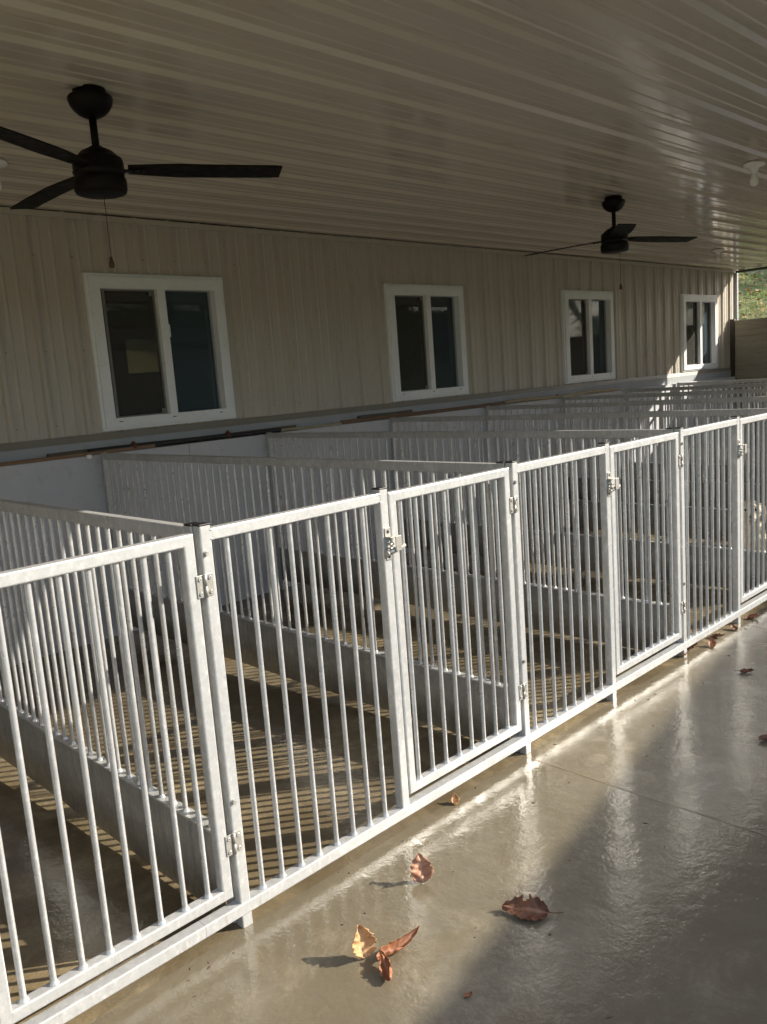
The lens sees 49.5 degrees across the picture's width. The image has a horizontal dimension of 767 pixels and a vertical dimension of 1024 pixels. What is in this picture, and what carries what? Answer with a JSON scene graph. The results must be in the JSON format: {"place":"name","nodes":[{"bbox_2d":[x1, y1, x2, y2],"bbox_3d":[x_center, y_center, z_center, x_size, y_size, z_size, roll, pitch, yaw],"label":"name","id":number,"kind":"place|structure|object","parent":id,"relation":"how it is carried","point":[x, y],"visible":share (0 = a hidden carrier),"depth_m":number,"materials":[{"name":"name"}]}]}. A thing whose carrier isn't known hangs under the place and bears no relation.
{"place":"outdoors","nodes":[
{"label":"outdoors","id":0,"kind":"place"},
{"bbox_2d":[0,524,766,1023],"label":"floor","id":1,"kind":"structure","parent":0,"point":[22,884],"depth_m":3.71,"materials":[{"name":"concrete"}]},
{"bbox_2d":[22,921,206,1023],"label":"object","id":2,"kind":"object","parent":1,"relation":"on","point":[72,1006],"visible":1,"depth_m":2.35,"materials":[{"name":"white metal"}]},
{"bbox_2d":[0,533,242,1023],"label":"kennel gate","id":3,"kind":"structure","parent":2,"relation":"attached to","point":[194,586],"depth_m":2.31,"materials":[{"name":"metal"}]},
{"bbox_2d":[0,499,236,922],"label":"kennel divider","id":4,"kind":"object","parent":1,"relation":"on","point":[34,748],"visible":0.75,"depth_m":3.13,"materials":[{"name":"white metal"}]},
{"bbox_2d":[100,452,519,751],"bbox_3d":[-0.730,0.362,4.939,0.046,1.404,3.702,-13,13,-43],"label":"kennel divider","id":5,"kind":"object","parent":1,"relation":"on","point":[247,638],"visible":0.75,"depth_m":4.53,"materials":[{"name":"white metal"}]},
{"bbox_2d":[192,487,507,936],"bbox_3d":[-0.057,0.577,2.975,1.519,1.305,0.049,-13,13,-43],"label":"barred fence","id":6,"kind":"object","parent":1,"relation":"on","point":[242,905],"visible":1,"depth_m":2.77,"materials":[{"name":"white metal"}]},
{"bbox_2d":[384,467,527,793],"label":"kennel gate","id":7,"kind":"structure","parent":6,"relation":"attached to","point":[508,506],"depth_m":3.31,"materials":[{"name":"metal"}]},
{"bbox_2d":[0,0,766,665],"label":"kennel building","id":8,"kind":"structure","parent":1,"relation":"on","point":[448,166],"depth_m":6.12,"materials":[{"name":"paint"}]},
{"bbox_2d":[0,159,7,190],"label":"lamp holder","id":9,"kind":"object","parent":8,"relation":"attached to","point":[3,163],"visible":1,"depth_m":4.60,"materials":[{"name":"white plastic"}]},
{"bbox_2d":[0,444,154,466],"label":"board","id":10,"kind":"object","parent":8,"relation":"on","point":[18,462],"visible":0.95,"depth_m":5.99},
{"bbox_2d":[0,84,281,267],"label":"ceiling fan","id":11,"kind":"object","parent":8,"relation":"hanging from","point":[98,172],"visible":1,"depth_m":3.63,"materials":[{"name":"brown metal"}]},
{"bbox_2d":[82,272,235,431],"bbox_3d":[-1.747,-1.276,6.595,1.204,1.164,0.112,-13,13,-43],"label":"window","id":12,"kind":"structure","parent":8,"relation":"in","point":[130,332],"depth_m":6.47,"materials":[{"name":"white plastic"}]},
{"bbox_2d":[47,425,295,456],"bbox_3d":[-1.594,-0.576,6.708,2.260,0.048,0.032,-13,13,-43],"label":"board","id":13,"kind":"object","parent":8,"relation":"on","point":[86,450],"visible":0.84,"depth_m":6.56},
{"bbox_2d":[88,428,281,451],"bbox_3d":[-1.536,-0.593,6.709,1.770,0.066,0.050,-13,13,-43],"label":"pipe","id":14,"kind":"object","parent":8,"relation":"on","point":[227,434],"visible":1,"depth_m":6.72,"materials":[{"name":"black"}]},
{"bbox_2d":[281,422,341,431],"bbox_3d":[-0.693,-0.768,7.545,0.970,0.026,0.026,-13,13,-43],"label":"board","id":15,"kind":"object","parent":8,"relation":"on","point":[313,426],"visible":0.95,"depth_m":7.57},
{"bbox_2d":[357,409,411,418],"bbox_3d":[0.023,-0.959,8.276,0.751,0.064,0.026,-13,13,-43],"label":"board","id":16,"kind":"object","parent":8,"relation":"on","point":[381,414],"visible":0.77,"depth_m":8.23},
{"bbox_2d":[340,401,509,423],"bbox_3d":[0.528,-1.055,8.716,2.600,0.038,0.040,-13,13,-43],"label":"board","id":17,"kind":"object","parent":8,"relation":"on","point":[417,413],"visible":0.97,"depth_m":8.55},
{"bbox_2d":[383,283,468,401],"bbox_3d":[0.455,-1.784,8.730,1.197,1.164,0.112,-13,13,-43],"label":"window","id":18,"kind":"structure","parent":8,"relation":"in","point":[425,324],"depth_m":8.68,"materials":[{"name":"white plastic"}]},
{"bbox_2d":[503,388,620,404],"bbox_3d":[2.308,-1.466,10.422,2.602,0.060,0.064,-13,13,-43],"label":"pole","id":19,"kind":"object","parent":8,"relation":"on","point":[557,396],"visible":0.98,"depth_m":10.25,"materials":[{"name":"grey metal"}]},
{"bbox_2d":[560,290,615,383],"bbox_3d":[2.670,-2.295,10.875,1.214,1.164,0.112,-13,13,-43],"label":"window","id":20,"kind":"structure","parent":8,"relation":"in","point":[587,317],"depth_m":10.83,"materials":[{"name":"white plastic"}]},
{"bbox_2d":[525,195,696,288],"bbox_3d":[1.859,-2.256,7.070,1.459,0.741,1.346,-13,13,-43],"label":"ceiling fan","id":21,"kind":"object","parent":8,"relation":"hanging from","point":[615,239],"visible":1,"depth_m":6.87,"materials":[{"name":"brown metal"}]},
{"bbox_2d":[679,294,717,371],"bbox_3d":[4.951,-2.822,13.087,1.232,1.164,0.112,-13,13,-43],"label":"window","id":22,"kind":"structure","parent":8,"relation":"in","point":[698,313],"depth_m":13.05,"materials":[{"name":"white plastic"}]},
{"bbox_2d":[712,249,723,261],"bbox_3d":[4.402,-3.370,10.940,0.154,0.165,0.153,-13,13,-43],"label":"lamp holder","id":23,"kind":"object","parent":8,"relation":"attached to","point":[718,252],"visible":1,"depth_m":10.91,"materials":[{"name":"white plastic"}]},
{"bbox_2d":[743,160,765,185],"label":"lamp holder","id":24,"kind":"object","parent":8,"relation":"attached to","point":[753,167],"visible":1,"depth_m":6.02,"materials":[{"name":"white plastic"}]},
{"bbox_2d":[266,427,677,655],"bbox_3d":[0.347,0.114,5.983,0.046,1.404,3.702,-13,13,-43],"label":"kennel divider","id":25,"kind":"object","parent":1,"relation":"on","point":[571,434],"visible":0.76,"depth_m":5.56,"materials":[{"name":"white metal"}]},
{"bbox_2d":[390,408,766,592],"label":"kennel divider","id":26,"kind":"object","parent":1,"relation":"on","point":[717,413],"visible":0.52,"depth_m":6.78,"materials":[{"name":"white metal"}]},
{"bbox_2d":[502,442,673,755],"bbox_3d":[1.019,0.329,4.019,1.519,1.305,0.049,-13,13,-43],"label":"barred fence","id":27,"kind":"object","parent":1,"relation":"on","point":[524,738],"visible":1,"depth_m":3.85,"materials":[{"name":"white metal"}]},
{"bbox_2d":[607,432,685,674],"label":"kennel gate","id":28,"kind":"structure","parent":27,"relation":"attached to","point":[675,461],"depth_m":4.37,"materials":[{"name":"metal"}]},
{"bbox_2d":[486,396,766,540],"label":"kennel divider","id":29,"kind":"object","parent":1,"relation":"on","point":[730,400],"visible":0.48,"depth_m":8.16,"materials":[{"name":"white metal"}]},
{"bbox_2d":[562,388,766,508],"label":"kennel divider","id":30,"kind":"object","parent":1,"relation":"on","point":[687,394],"visible":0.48,"depth_m":9.34,"materials":[{"name":"white metal"}]},
{"bbox_2d":[687,642,697,649],"bbox_3d":[1.796,0.780,4.835,0.075,0.041,0.044,-3,9,9],"label":"fallen leaf","id":31,"kind":"object","parent":1,"relation":"on","point":[692,646],"visible":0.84,"depth_m":4.83,"materials":[{"name":"brown plant"}]},
{"bbox_2d":[625,383,766,483],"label":"kennel divider","id":32,"kind":"object","parent":1,"relation":"on","point":[694,388],"visible":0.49,"depth_m":10.67,"materials":[{"name":"white metal"}]},
{"bbox_2d":[668,416,766,656],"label":"barred fence","id":33,"kind":"object","parent":1,"relation":"on","point":[737,610],"visible":0.99,"depth_m":4.91,"materials":[{"name":"white metal"}]},
{"bbox_2d":[738,413,766,602],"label":"kennel gate","id":34,"kind":"structure","parent":33,"relation":"attached to","point":[758,587],"depth_m":5.31,"materials":[{"name":"metal"}]},
{"bbox_2d":[677,378,766,464],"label":"kennel divider","id":35,"kind":"object","parent":1,"relation":"on","point":[725,382],"visible":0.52,"depth_m":11.97,"materials":[{"name":"white metal"}]},
{"bbox_2d":[730,317,766,449],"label":"timber wall","id":36,"kind":"structure","parent":1,"relation":"on","point":[752,335],"depth_m":13.70,"materials":[{"name":"brown wood"}]},
{"bbox_2d":[735,270,766,318],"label":"wire fence","id":37,"kind":"object","parent":36,"relation":"on","point":[750,292],"visible":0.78,"depth_m":13.63,"materials":[{"name":"grey metal"}]},
{"bbox_2d":[91,607,766,1023],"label":"walkway","id":38,"kind":"structure","parent":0,"point":[659,917],"depth_m":2.68,"materials":[{"name":"concrete"}]},
{"bbox_2d":[352,925,377,958],"bbox_3d":[-0.060,1.277,2.468,0.082,0.086,0.056,-7,10,-18],"label":"fallen leaf","id":39,"kind":"object","parent":38,"relation":"on","point":[364,941],"visible":1,"depth_m":2.47,"materials":[{"name":"yellow plant"}]},
{"bbox_2d":[379,950,391,980],"bbox_3d":[0.004,1.308,2.395,0.036,0.038,0.110,-5,9,-8],"label":"fallen leaf","id":40,"kind":"object","parent":38,"relation":"on","point":[385,968],"visible":1,"depth_m":2.40,"materials":[{"name":"brown plant"}]},
{"bbox_2d":[376,926,419,961],"bbox_3d":[0.045,1.288,2.480,0.164,0.046,0.038,-10,11,-30],"label":"fallen leaf","id":41,"kind":"object","parent":38,"relation":"on","point":[394,947],"visible":0.98,"depth_m":2.49,"materials":[{"name":"brown plant"}]},
{"bbox_2d":[410,853,433,882],"bbox_3d":[0.128,1.207,2.820,0.087,0.084,0.051,-5,9,-3],"label":"fallen leaf","id":42,"kind":"object","parent":38,"relation":"on","point":[421,871],"visible":1,"depth_m":2.82,"materials":[{"name":"brown plant"}]},
{"bbox_2d":[451,793,458,804],"bbox_3d":[0.287,1.143,3.307,0.033,0.033,0.037,0,10,23],"label":"fallen leaf","id":43,"kind":"object","parent":38,"relation":"on","point":[455,799],"visible":1,"depth_m":3.31,"materials":[{"name":"brown plant"}]},
{"bbox_2d":[177,624,748,1018],"bbox_3d":[1.630,1.059,3.298,5.033,0.004,1.945,-13,13,-43],"label":"debris","id":44,"kind":"object","parent":38,"relation":"on","point":[608,1017],"visible":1,"depth_m":2.77,"materials":[{"name":"brown plant"}]},
{"bbox_2d":[464,991,472,997],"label":"fallen leaf","id":45,"kind":"object","parent":38,"relation":"on","point":[468,994],"visible":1,"depth_m":2.29,"materials":[{"name":"brown plant"}]},
{"bbox_2d":[502,893,563,920],"bbox_3d":[0.460,1.235,2.589,0.187,0.053,0.081,1,10,29],"label":"fallen leaf","id":46,"kind":"object","parent":38,"relation":"on","point":[532,908],"visible":1,"depth_m":2.61,"materials":[{"name":"brown plant"}]},
{"bbox_2d":[528,624,766,835],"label":"path joint","id":47,"kind":"object","parent":38,"relation":"on","point":[652,798],"visible":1,"depth_m":3.24,"materials":[{"name":"grey concrete"}]},
{"bbox_2d":[708,637,715,647],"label":"fallen leaf","id":48,"kind":"object","parent":38,"relation":"on","point":[712,643],"visible":1,"depth_m":4.87,"materials":[{"name":"brown plant"}]},
{"bbox_2d":[709,633,725,637],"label":"fallen leaf","id":49,"kind":"object","parent":38,"relation":"on","point":[716,635],"visible":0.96,"depth_m":5.01,"materials":[{"name":"brown plant"}]},
{"bbox_2d":[730,624,737,630],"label":"fallen leaf","id":50,"kind":"object","parent":38,"relation":"on","point":[733,627],"visible":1,"depth_m":5.13,"materials":[{"name":"brown plant"}]},
{"bbox_2d":[735,668,753,672],"bbox_3d":[1.922,0.845,4.430,0.098,0.023,0.043,0,10,24],"label":"fallen leaf","id":51,"kind":"object","parent":38,"relation":"on","point":[744,670],"visible":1,"depth_m":4.43,"materials":[{"name":"brown plant"}]},
{"bbox_2d":[745,613,758,618],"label":"fallen leaf","id":52,"kind":"object","parent":38,"relation":"on","point":[751,616],"visible":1,"depth_m":5.32,"materials":[{"name":"brown plant"}]},
{"bbox_2d":[755,734,766,740],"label":"fallen leaf","id":53,"kind":"object","parent":38,"relation":"on","point":[762,737],"visible":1,"depth_m":3.65,"materials":[{"name":"brown plant"}]},
{"bbox_2d":[727,265,766,358],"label":"ground","id":54,"kind":"structure","parent":0,"point":[741,290],"depth_m":21.31,"materials":[{"name":"green plant"}]},
{"bbox_2d":[738,267,766,353],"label":"leaf litter","id":55,"kind":"object","parent":54,"relation":"on","point":[757,290],"visible":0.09,"depth_m":21.51,"materials":[{"name":"plant"}]},
{"bbox_2d":[731,499,765,550],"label":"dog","id":56,"kind":"object","parent":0,"point":[754,526],"visible":0.16,"depth_m":6.15}
]}

